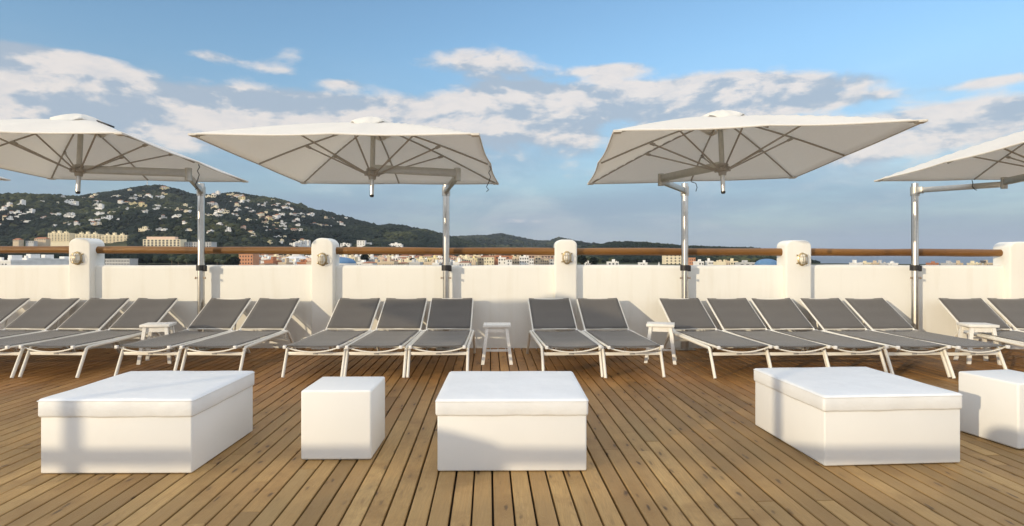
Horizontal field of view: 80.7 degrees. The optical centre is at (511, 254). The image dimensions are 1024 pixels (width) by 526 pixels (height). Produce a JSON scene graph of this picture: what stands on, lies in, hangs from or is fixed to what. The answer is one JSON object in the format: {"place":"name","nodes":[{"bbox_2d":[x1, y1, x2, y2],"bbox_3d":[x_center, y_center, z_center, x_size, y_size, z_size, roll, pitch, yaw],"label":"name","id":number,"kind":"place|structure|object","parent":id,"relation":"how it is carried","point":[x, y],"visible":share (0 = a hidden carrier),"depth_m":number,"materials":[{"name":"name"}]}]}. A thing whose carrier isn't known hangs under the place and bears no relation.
{"place":"outdoors","nodes":[
{"label":"outdoors","id":0,"kind":"place"},
{"bbox_2d":[339,257,355,264],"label":"domed building","id":1,"kind":"structure","parent":0,"point":[345,261],"depth_m":256.11,"materials":[{"name":"blue tile"}]},
{"bbox_2d":[1,190,940,264],"bbox_3d":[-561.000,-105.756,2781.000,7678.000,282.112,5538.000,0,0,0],"label":"hills","id":2,"kind":"structure","parent":0,"point":[122,243],"depth_m":1209.09,"materials":[{"name":"plant"}]},
{"bbox_2d":[0,255,36,264],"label":"roof shed","id":3,"kind":"structure","parent":2,"relation":"on","point":[14,260],"depth_m":259.56,"materials":[{"name":"concrete"}]},
{"bbox_2d":[13,238,23,245],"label":"brick house","id":4,"kind":"structure","parent":2,"relation":"on","point":[18,241],"depth_m":1150.66,"materials":[{"name":"concrete"}]},
{"bbox_2d":[7,254,50,264],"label":"roof shed","id":5,"kind":"structure","parent":2,"relation":"on","point":[43,261],"depth_m":274.77,"materials":[{"name":"concrete"}]},
{"bbox_2d":[26,241,37,245],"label":"pale villa","id":6,"kind":"object","parent":2,"relation":"on","point":[31,243],"visible":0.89,"depth_m":1160.00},
{"bbox_2d":[34,237,50,245],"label":"brick house","id":7,"kind":"structure","parent":2,"relation":"on","point":[44,241],"depth_m":1180.00,"materials":[{"name":"concrete"}]},
{"bbox_2d":[41,255,67,264],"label":"roof shed","id":8,"kind":"structure","parent":2,"relation":"on","point":[58,261],"depth_m":295.68,"materials":[{"name":"concrete"}]},
{"bbox_2d":[48,230,74,245],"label":"apartment block","id":9,"kind":"structure","parent":2,"relation":"on","point":[59,238],"depth_m":1250.00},
{"bbox_2d":[59,256,68,264],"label":"roof shed","id":10,"kind":"structure","parent":2,"relation":"on","point":[63,257],"depth_m":308.20,"materials":[{"name":"concrete"}]},
{"bbox_2d":[69,201,78,205],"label":"hillside house","id":11,"kind":"structure","parent":2,"relation":"on","point":[75,203],"depth_m":1670.41,"materials":[{"name":"concrete"}]},
{"bbox_2d":[75,231,103,239],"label":"apartment block","id":12,"kind":"structure","parent":2,"relation":"on","point":[89,235],"depth_m":1250.00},
{"bbox_2d":[95,204,103,209],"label":"hillside house","id":13,"kind":"structure","parent":2,"relation":"on","point":[100,206],"depth_m":1599.91,"materials":[{"name":"concrete"}]},
{"bbox_2d":[101,232,128,242],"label":"apartment block","id":14,"kind":"structure","parent":2,"relation":"on","point":[109,238],"depth_m":1249.88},
{"bbox_2d":[0,253,238,263],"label":"park trees","id":15,"kind":"object","parent":2,"relation":"on","point":[160,258],"visible":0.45,"depth_m":640.14,"materials":[{"name":"green wood"}]},
{"bbox_2d":[105,259,137,264],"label":"long grey building","id":16,"kind":"structure","parent":2,"relation":"on","point":[121,261],"depth_m":620.00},
{"bbox_2d":[138,226,147,231],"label":"hillside house","id":17,"kind":"structure","parent":2,"relation":"on","point":[143,229],"depth_m":1275.95,"materials":[{"name":"concrete"}]},
{"bbox_2d":[143,237,185,246],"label":"long hotel","id":18,"kind":"structure","parent":2,"relation":"on","point":[162,241],"depth_m":1150.00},
{"bbox_2d":[185,242,216,246],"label":"hotel wing","id":19,"kind":"structure","parent":2,"relation":"on","point":[194,244],"depth_m":1165.00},
{"bbox_2d":[229,256,240,264],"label":"dark tree","id":20,"kind":"object","parent":2,"relation":"on","point":[235,260],"visible":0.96,"depth_m":538.11,"materials":[{"name":"green plant"}]},
{"bbox_2d":[239,254,258,264],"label":"brick building","id":21,"kind":"structure","parent":2,"relation":"on","point":[249,259],"depth_m":560.00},
{"bbox_2d":[0,184,522,256],"bbox_3d":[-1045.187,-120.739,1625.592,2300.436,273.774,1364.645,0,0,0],"label":"hillside woodland","id":22,"kind":"object","parent":2,"relation":"on","point":[352,231],"visible":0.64,"depth_m":1507.45,"materials":[{"name":"green plant"}]},
{"bbox_2d":[264,257,281,264],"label":"town building","id":23,"kind":"structure","parent":2,"relation":"on","point":[273,260],"depth_m":344.71,"materials":[{"name":"paint"}]},
{"bbox_2d":[278,258,292,264],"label":"town building","id":24,"kind":"structure","parent":2,"relation":"on","point":[286,262],"depth_m":326.83,"materials":[{"name":"paint"}]},
{"bbox_2d":[282,254,306,261],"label":"pyramid roof house","id":25,"kind":"structure","parent":2,"relation":"on","point":[293,256],"depth_m":419.47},
{"bbox_2d":[289,258,299,264],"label":"town building","id":26,"kind":"structure","parent":2,"relation":"on","point":[296,260],"depth_m":348.66,"materials":[{"name":"paint"}]},
{"bbox_2d":[301,240,306,246],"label":"white villa","id":27,"kind":"object","parent":2,"relation":"on","point":[304,243],"visible":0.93,"depth_m":1304.00,"materials":[{"name":"concrete"}]},
{"bbox_2d":[346,255,357,264],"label":"town building","id":28,"kind":"structure","parent":2,"relation":"on","point":[354,258],"depth_m":586.11,"materials":[{"name":"concrete"}]},
{"bbox_2d":[357,240,365,246],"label":"white house","id":29,"kind":"structure","parent":2,"relation":"on","point":[360,243],"depth_m":1300.00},
{"bbox_2d":[360,254,369,261],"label":"dark tree","id":30,"kind":"object","parent":2,"relation":"on","point":[364,257],"visible":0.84,"depth_m":478.26,"materials":[{"name":"green plant"}]},
{"bbox_2d":[362,262,376,264],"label":"town building","id":31,"kind":"structure","parent":2,"relation":"on","point":[369,263],"depth_m":331.97,"materials":[{"name":"concrete"}]},
{"bbox_2d":[382,257,397,264],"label":"town building","id":32,"kind":"structure","parent":2,"relation":"on","point":[388,262],"depth_m":309.98,"materials":[{"name":"paint"}]},
{"bbox_2d":[388,242,402,246],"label":"long villa","id":33,"kind":"object","parent":2,"relation":"on","point":[396,244],"visible":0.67,"depth_m":1350.00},
{"bbox_2d":[408,259,422,264],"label":"town building","id":34,"kind":"structure","parent":2,"relation":"on","point":[414,262],"depth_m":338.48,"materials":[{"name":"paint"}]},
{"bbox_2d":[424,258,434,264],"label":"town building","id":35,"kind":"structure","parent":2,"relation":"on","point":[431,262],"depth_m":317.14,"materials":[{"name":"paint"}]},
{"bbox_2d":[458,261,470,264],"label":"town building","id":36,"kind":"structure","parent":2,"relation":"on","point":[465,263],"depth_m":322.75,"materials":[{"name":"tile"}]},
{"bbox_2d":[462,256,473,261],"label":"town building","id":37,"kind":"structure","parent":2,"relation":"on","point":[465,258],"depth_m":481.27,"materials":[{"name":"concrete"}]},
{"bbox_2d":[477,255,483,264],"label":"town building","id":38,"kind":"structure","parent":2,"relation":"on","point":[480,260],"depth_m":607.48,"materials":[{"name":"concrete"}]},
{"bbox_2d":[484,255,493,264],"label":"town building","id":39,"kind":"structure","parent":2,"relation":"on","point":[488,259],"depth_m":590.50,"materials":[{"name":"concrete"}]},
{"bbox_2d":[481,256,512,264],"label":"red brick building","id":40,"kind":"structure","parent":2,"relation":"on","point":[495,260],"depth_m":620.00,"materials":[{"name":"brick"}]},
{"bbox_2d":[498,256,505,264],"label":"town building","id":41,"kind":"structure","parent":2,"relation":"on","point":[501,260],"depth_m":593.84,"materials":[{"name":"paint"}]},
{"bbox_2d":[505,258,511,264],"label":"town building","id":42,"kind":"structure","parent":2,"relation":"on","point":[508,261],"depth_m":585.57,"materials":[{"name":"paint"}]},
{"bbox_2d":[512,255,518,264],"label":"town building","id":43,"kind":"structure","parent":2,"relation":"on","point":[515,260],"depth_m":615.48,"materials":[{"name":"concrete"}]},
{"bbox_2d":[519,255,528,264],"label":"town building","id":44,"kind":"structure","parent":2,"relation":"on","point":[523,259],"depth_m":600.56,"materials":[{"name":"concrete"}]},
{"bbox_2d":[299,203,756,247],"bbox_3d":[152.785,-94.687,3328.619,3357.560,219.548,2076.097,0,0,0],"label":"distant woodland","id":45,"kind":"object","parent":2,"relation":"on","point":[501,240],"visible":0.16,"depth_m":3435.65,"materials":[{"name":"green plant"}]},
{"bbox_2d":[529,258,533,264],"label":"town building","id":46,"kind":"structure","parent":2,"relation":"on","point":[531,261],"depth_m":575.58,"materials":[{"name":"paint"}]},
{"bbox_2d":[535,255,540,264],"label":"town building","id":47,"kind":"structure","parent":2,"relation":"on","point":[538,260],"depth_m":621.04,"materials":[{"name":"paint"}]},
{"bbox_2d":[526,255,553,264],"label":"pink apartment block","id":48,"kind":"structure","parent":2,"relation":"on","point":[543,256],"depth_m":639.88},
{"bbox_2d":[541,257,548,264],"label":"town building","id":49,"kind":"structure","parent":2,"relation":"on","point":[544,261],"depth_m":622.84,"materials":[{"name":"paint"}]},
{"bbox_2d":[549,258,553,264],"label":"town building","id":50,"kind":"structure","parent":2,"relation":"on","point":[551,261],"depth_m":607.66,"materials":[{"name":"paint"}]},
{"bbox_2d":[577,255,586,264],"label":"dark tree","id":51,"kind":"object","parent":2,"relation":"on","point":[582,259],"visible":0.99,"depth_m":558.13,"materials":[{"name":"green plant"}]},
{"bbox_2d":[589,257,598,264],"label":"dark tree","id":52,"kind":"object","parent":2,"relation":"on","point":[593,260],"visible":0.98,"depth_m":518.52,"materials":[{"name":"green plant"}]},
{"bbox_2d":[607,259,618,264],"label":"building","id":53,"kind":"structure","parent":2,"relation":"on","point":[613,262],"depth_m":599.95,"materials":[{"name":"paint"}]},
{"bbox_2d":[662,256,680,263],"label":"white tower block","id":54,"kind":"structure","parent":2,"relation":"on","point":[671,259],"depth_m":700.00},
{"bbox_2d":[688,258,694,264],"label":"orange house","id":55,"kind":"structure","parent":2,"relation":"on","point":[690,261],"depth_m":640.00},
{"bbox_2d":[577,241,819,262],"bbox_3d":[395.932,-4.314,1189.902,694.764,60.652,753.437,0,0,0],"label":"lowland woodland","id":56,"kind":"object","parent":2,"relation":"on","point":[637,258],"visible":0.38,"depth_m":1031.06,"materials":[{"name":"green plant"}]},
{"bbox_2d":[693,259,703,264],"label":"building","id":57,"kind":"structure","parent":2,"relation":"on","point":[699,262],"depth_m":560.00,"materials":[{"name":"paint"}]},
{"bbox_2d":[705,258,713,264],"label":"building","id":58,"kind":"structure","parent":2,"relation":"on","point":[708,262],"depth_m":560.50,"materials":[{"name":"paint"}]},
{"bbox_2d":[729,258,737,264],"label":"building","id":59,"kind":"structure","parent":2,"relation":"on","point":[731,261],"depth_m":560.00,"materials":[{"name":"concrete"}]},
{"bbox_2d":[735,260,754,264],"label":"building","id":60,"kind":"structure","parent":2,"relation":"on","point":[744,262],"depth_m":480.00,"materials":[{"name":"paint"}]},
{"bbox_2d":[849,260,862,264],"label":"roof top","id":61,"kind":"structure","parent":2,"relation":"on","point":[854,261],"depth_m":522.40,"materials":[{"name":"paint"}]},
{"bbox_2d":[926,261,938,264],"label":"roof top","id":62,"kind":"structure","parent":2,"relation":"on","point":[932,263],"depth_m":522.11,"materials":[{"name":"ceramic"}]},
{"bbox_2d":[940,261,955,264],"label":"roof top","id":63,"kind":"structure","parent":2,"relation":"on","point":[948,263],"depth_m":521.00,"materials":[{"name":"concrete"}]},
{"bbox_2d":[383,352,598,525],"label":"terrace base","id":64,"kind":"object","parent":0,"point":[474,479],"depth_m":3.43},
{"bbox_2d":[0,264,1003,351],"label":"parapet wall","id":65,"kind":"structure","parent":64,"relation":"on","point":[500,293],"depth_m":8.37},
{"bbox_2d":[0,348,1023,525],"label":"deck","id":66,"kind":"structure","parent":64,"relation":"on","point":[686,441],"depth_m":3.64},
{"bbox_2d":[0,298,29,351],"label":"sun lounger","id":67,"kind":"object","parent":66,"relation":"on","point":[8,306],"visible":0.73,"depth_m":7.99,"materials":[{"name":"fabric"}]},
{"bbox_2d":[0,298,79,352],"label":"sun lounger","id":68,"kind":"object","parent":66,"relation":"on","point":[41,314],"visible":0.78,"depth_m":7.83,"materials":[{"name":"grey"}]},
{"bbox_2d":[0,298,129,377],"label":"sun lounger","id":69,"kind":"object","parent":66,"relation":"on","point":[96,314],"visible":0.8,"depth_m":7.69,"materials":[{"name":"grey"}]},
{"bbox_2d":[69,238,104,348],"bbox_3d":[-5.935,0.557,8.420,0.300,1.567,0.310,0,0,0],"label":"parapet post","id":70,"kind":"object","parent":66,"relation":"on","point":[82,282],"visible":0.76,"depth_m":8.27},
{"bbox_2d":[0,246,68,252],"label":"log handrail","id":71,"kind":"object","parent":70,"relation":"attached to","point":[34,249],"visible":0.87,"depth_m":8.39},
{"bbox_2d":[70,251,82,264],"bbox_3d":[-5.954,0.051,8.215,0.152,0.184,0.106,0,0,0],"label":"bulkhead lamp","id":72,"kind":"object","parent":70,"relation":"attached to","point":[77,258],"visible":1,"depth_m":8.21,"materials":[{"name":"gold metal"}]},
{"bbox_2d":[96,246,310,254],"bbox_3d":[-4.271,-0.058,8.430,3.149,0.118,0.113,0,0,0],"label":"log handrail","id":73,"kind":"object","parent":70,"relation":"attached to","point":[187,250],"visible":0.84,"depth_m":8.38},
{"bbox_2d":[18,298,177,377],"bbox_3d":[-4.840,0.949,7.246,0.656,0.721,1.865,0,0,3],"label":"sun lounger","id":74,"kind":"object","parent":66,"relation":"on","point":[136,313],"visible":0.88,"depth_m":7.33,"materials":[{"name":"grey"}]},
{"bbox_2d":[0,113,248,349],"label":"side arm parasol","id":75,"kind":"object","parent":66,"relation":"on","point":[78,148],"visible":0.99,"depth_m":6.87,"materials":[{"name":"metal"}]},
{"bbox_2d":[37,371,254,472],"bbox_3d":[-2.344,1.071,3.993,0.919,0.449,0.887,0,0,0],"label":"ottoman","id":76,"kind":"object","parent":66,"relation":"on","point":[160,422],"visible":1,"depth_m":3.56,"materials":[{"name":"white plastic"}]},
{"bbox_2d":[136,322,177,364],"bbox_3d":[-4.270,1.065,7.280,0.374,0.466,0.300,0,0,-12],"label":"stool","id":77,"kind":"object","parent":66,"relation":"on","point":[151,327],"visible":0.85,"depth_m":7.19,"materials":[{"name":"white paint"}]},
{"bbox_2d":[114,298,250,375],"bbox_3d":[-3.839,0.949,7.243,0.656,0.721,1.865,0,0,2],"label":"sun lounger","id":78,"kind":"object","parent":66,"relation":"on","point":[219,314],"visible":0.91,"depth_m":7.61,"materials":[{"name":"fabric"}]},
{"bbox_2d":[180,298,299,370],"bbox_3d":[-3.163,0.949,7.235,0.656,0.721,1.865,0,0,1],"label":"sun lounger","id":79,"kind":"object","parent":66,"relation":"on","point":[270,313],"visible":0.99,"depth_m":7.61,"materials":[{"name":"grey"}]},
{"bbox_2d":[311,238,338,349],"bbox_3d":[-2.604,0.557,8.420,0.307,1.567,0.310,0,0,0],"label":"parapet post","id":80,"kind":"object","parent":66,"relation":"on","point":[323,292],"visible":0.84,"depth_m":8.27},
{"bbox_2d":[317,253,327,265],"bbox_3d":[-2.598,0.066,8.215,0.152,0.184,0.106,0,0,0],"label":"bulkhead lamp","id":81,"kind":"object","parent":80,"relation":"attached to","point":[322,259],"visible":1,"depth_m":8.22,"materials":[{"name":"gold metal"}]},
{"bbox_2d":[336,247,554,254],"bbox_3d":[-0.929,-0.047,8.431,3.164,0.118,0.113,0,0,0],"label":"log handrail","id":82,"kind":"object","parent":80,"relation":"attached to","point":[453,251],"visible":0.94,"depth_m":8.38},
{"bbox_2d":[281,298,380,377],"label":"sun lounger","id":83,"kind":"object","parent":66,"relation":"on","point":[354,313],"visible":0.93,"depth_m":7.62,"materials":[{"name":"grey"}]},
{"bbox_2d":[301,377,384,459],"bbox_3d":[-1.113,1.077,4.025,0.445,0.439,0.445,0,0,-1],"label":"cube seat","id":84,"kind":"object","parent":66,"relation":"on","point":[342,417],"visible":1,"depth_m":3.80,"materials":[{"name":"white plastic"}]},
{"bbox_2d":[188,116,498,349],"bbox_3d":[-1.473,-0.077,6.690,2.620,2.753,3.270,0,0,0],"label":"side arm parasol","id":85,"kind":"object","parent":66,"relation":"on","point":[371,150],"visible":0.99,"depth_m":6.54,"materials":[{"name":"metal"}]},
{"bbox_2d":[343,298,427,377],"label":"sun lounger","id":86,"kind":"object","parent":66,"relation":"on","point":[402,313],"visible":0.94,"depth_m":7.62,"materials":[{"name":"grey"}]},
{"bbox_2d":[406,298,475,377],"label":"sun lounger","id":87,"kind":"object","parent":66,"relation":"on","point":[450,313],"visible":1,"depth_m":7.62,"materials":[{"name":"grey"}]},
{"bbox_2d":[481,322,512,364],"bbox_3d":[-0.180,1.065,7.240,0.374,0.466,0.300,0,0,-1],"label":"stool","id":88,"kind":"object","parent":66,"relation":"on","point":[497,327],"visible":1,"depth_m":7.12,"materials":[{"name":"white paint"}]},
{"bbox_2d":[435,371,588,470],"bbox_3d":[-0.003,1.077,4.039,0.920,0.438,0.897,0,0,0],"label":"ottoman","id":89,"kind":"object","parent":66,"relation":"on","point":[511,420],"visible":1,"depth_m":3.60,"materials":[{"name":"white plastic"}]},
{"bbox_2d":[526,298,603,377],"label":"sun lounger","id":90,"kind":"object","parent":66,"relation":"on","point":[551,313],"visible":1,"depth_m":7.61,"materials":[{"name":"grey"}]},
{"bbox_2d":[554,240,576,349],"bbox_3d":[0.742,0.568,8.420,0.300,1.545,0.310,0,0,0],"label":"parapet post","id":91,"kind":"object","parent":66,"relation":"on","point":[565,280],"visible":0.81,"depth_m":8.27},
{"bbox_2d":[561,251,571,263],"bbox_3d":[0.751,0.044,8.215,0.152,0.184,0.106,0,0,0],"label":"bulkhead lamp","id":92,"kind":"object","parent":91,"relation":"attached to","point":[566,257],"visible":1,"depth_m":8.21,"materials":[{"name":"gold metal"}]},
{"bbox_2d":[577,248,782,255],"bbox_3d":[2.326,-0.036,8.430,2.988,0.115,0.115,0,0,0],"label":"log handrail","id":93,"kind":"object","parent":91,"relation":"attached to","point":[691,251],"visible":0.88,"depth_m":8.39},
{"bbox_2d":[577,298,665,377],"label":"sun lounger","id":94,"kind":"object","parent":66,"relation":"on","point":[601,313],"visible":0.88,"depth_m":7.60,"materials":[{"name":"grey"}]},
{"bbox_2d":[644,322,676,364],"bbox_3d":[1.800,1.065,7.300,0.374,0.466,0.300,0,0,16],"label":"stool","id":95,"kind":"object","parent":66,"relation":"on","point":[660,326],"visible":0.84,"depth_m":7.21,"materials":[{"name":"white paint"}]},
{"bbox_2d":[659,298,771,378],"bbox_3d":[2.345,0.949,7.226,0.656,0.721,1.865,0,0,-6],"label":"sun lounger","id":96,"kind":"object","parent":66,"relation":"on","point":[687,313],"visible":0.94,"depth_m":7.59,"materials":[{"name":"grey"}]},
{"bbox_2d":[587,110,927,349],"bbox_3d":[2.132,-0.083,6.574,2.611,2.765,3.502,0,0,0],"label":"side arm parasol","id":97,"kind":"object","parent":66,"relation":"on","point":[722,146],"visible":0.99,"depth_m":6.37,"materials":[{"name":"metal"}]},
{"bbox_2d":[706,298,829,367],"bbox_3d":[2.974,0.949,7.235,0.656,0.721,1.865,0,0,-5],"label":"sun lounger","id":98,"kind":"object","parent":66,"relation":"on","point":[735,313],"visible":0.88,"depth_m":7.62,"materials":[{"name":"grey"}]},
{"bbox_2d":[777,240,810,349],"bbox_3d":[3.935,0.571,8.420,0.351,1.538,0.310,0,0,0],"label":"parapet post","id":99,"kind":"object","parent":66,"relation":"on","point":[796,282],"visible":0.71,"depth_m":8.27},
{"bbox_2d":[796,253,807,265],"bbox_3d":[3.977,0.066,8.215,0.152,0.184,0.106,0,0,0],"label":"bulkhead lamp","id":100,"kind":"object","parent":99,"relation":"attached to","point":[802,258],"visible":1,"depth_m":8.21,"materials":[{"name":"gold metal"}]},
{"bbox_2d":[811,248,1002,256],"bbox_3d":[5.471,-0.029,8.431,2.841,0.119,0.114,0,0,0],"label":"log handrail","id":101,"kind":"object","parent":99,"relation":"attached to","point":[907,252],"visible":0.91,"depth_m":8.39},
{"bbox_2d":[751,298,888,372],"bbox_3d":[3.579,0.949,7.236,0.656,0.721,1.865,0,0,-5],"label":"sun lounger","id":102,"kind":"object","parent":66,"relation":"on","point":[782,313],"visible":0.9,"depth_m":7.61,"materials":[{"name":"grey"}]},
{"bbox_2d":[753,367,962,465],"bbox_3d":[2.319,1.076,4.165,0.910,0.439,0.927,0,0,-4],"label":"ottoman","id":103,"kind":"object","parent":66,"relation":"on","point":[831,416],"visible":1,"depth_m":3.74,"materials":[{"name":"white plastic"}]},
{"bbox_2d":[800,298,950,377],"bbox_3d":[4.234,0.949,7.232,0.656,0.721,1.865,0,0,-5],"label":"sun lounger","id":104,"kind":"object","parent":66,"relation":"on","point":[832,313],"visible":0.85,"depth_m":7.59,"materials":[{"name":"grey"}]},
{"bbox_2d":[844,298,1009,378],"bbox_3d":[4.844,0.949,7.228,0.656,0.721,1.865,0,0,-6],"label":"sun lounger","id":105,"kind":"object","parent":66,"relation":"on","point":[878,313],"visible":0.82,"depth_m":7.59,"materials":[{"name":"grey"}]},
{"bbox_2d":[874,131,1023,349],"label":"side arm parasol","id":106,"kind":"object","parent":66,"relation":"on","point":[1001,159],"visible":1,"depth_m":7.46,"materials":[{"name":"metal"}]},
{"bbox_2d":[953,322,1001,364],"bbox_3d":[5.600,1.065,7.250,0.374,0.466,0.300,0,0,9],"label":"stool","id":107,"kind":"object","parent":66,"relation":"on","point":[973,327],"visible":0.77,"depth_m":7.16,"materials":[{"name":"white paint"}]},
{"bbox_2d":[937,298,1023,351],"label":"sun lounger","id":108,"kind":"object","parent":66,"relation":"on","point":[978,310],"visible":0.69,"depth_m":7.81,"materials":[{"name":"grey"}]},
{"bbox_2d":[959,369,1023,448],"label":"cube seat","id":109,"kind":"object","parent":66,"relation":"on","point":[992,409],"visible":0.87,"depth_m":4.19,"materials":[{"name":"white plastic"}]},
{"bbox_2d":[986,298,1023,343],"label":"sun lounger","id":110,"kind":"object","parent":66,"relation":"on","point":[1010,311],"visible":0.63,"depth_m":7.95,"materials":[{"name":"grey"}]},
{"bbox_2d":[993,242,1023,348],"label":"parapet post","id":111,"kind":"object","parent":66,"relation":"on","point":[1010,260],"visible":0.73,"depth_m":8.27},
{"bbox_2d":[0,0,1023,248],"label":"sky","id":112,"kind":"structure","parent":0,"point":[545,86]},
{"bbox_2d":[713,260,725,264],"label":"building","id":113,"kind":"structure","parent":0,"point":[718,262],"depth_m":517.40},
{"bbox_2d":[754,259,776,264],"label":"domed building","id":114,"kind":"structure","parent":0,"point":[766,262],"depth_m":325.77,"materials":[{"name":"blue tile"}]},
{"bbox_2d":[811,256,992,264],"bbox_3d":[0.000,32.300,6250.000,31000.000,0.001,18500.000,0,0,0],"label":"sea","id":115,"kind":"structure","parent":0,"point":[889,259],"depth_m":3867.85,"materials":[{"name":"liquid"}]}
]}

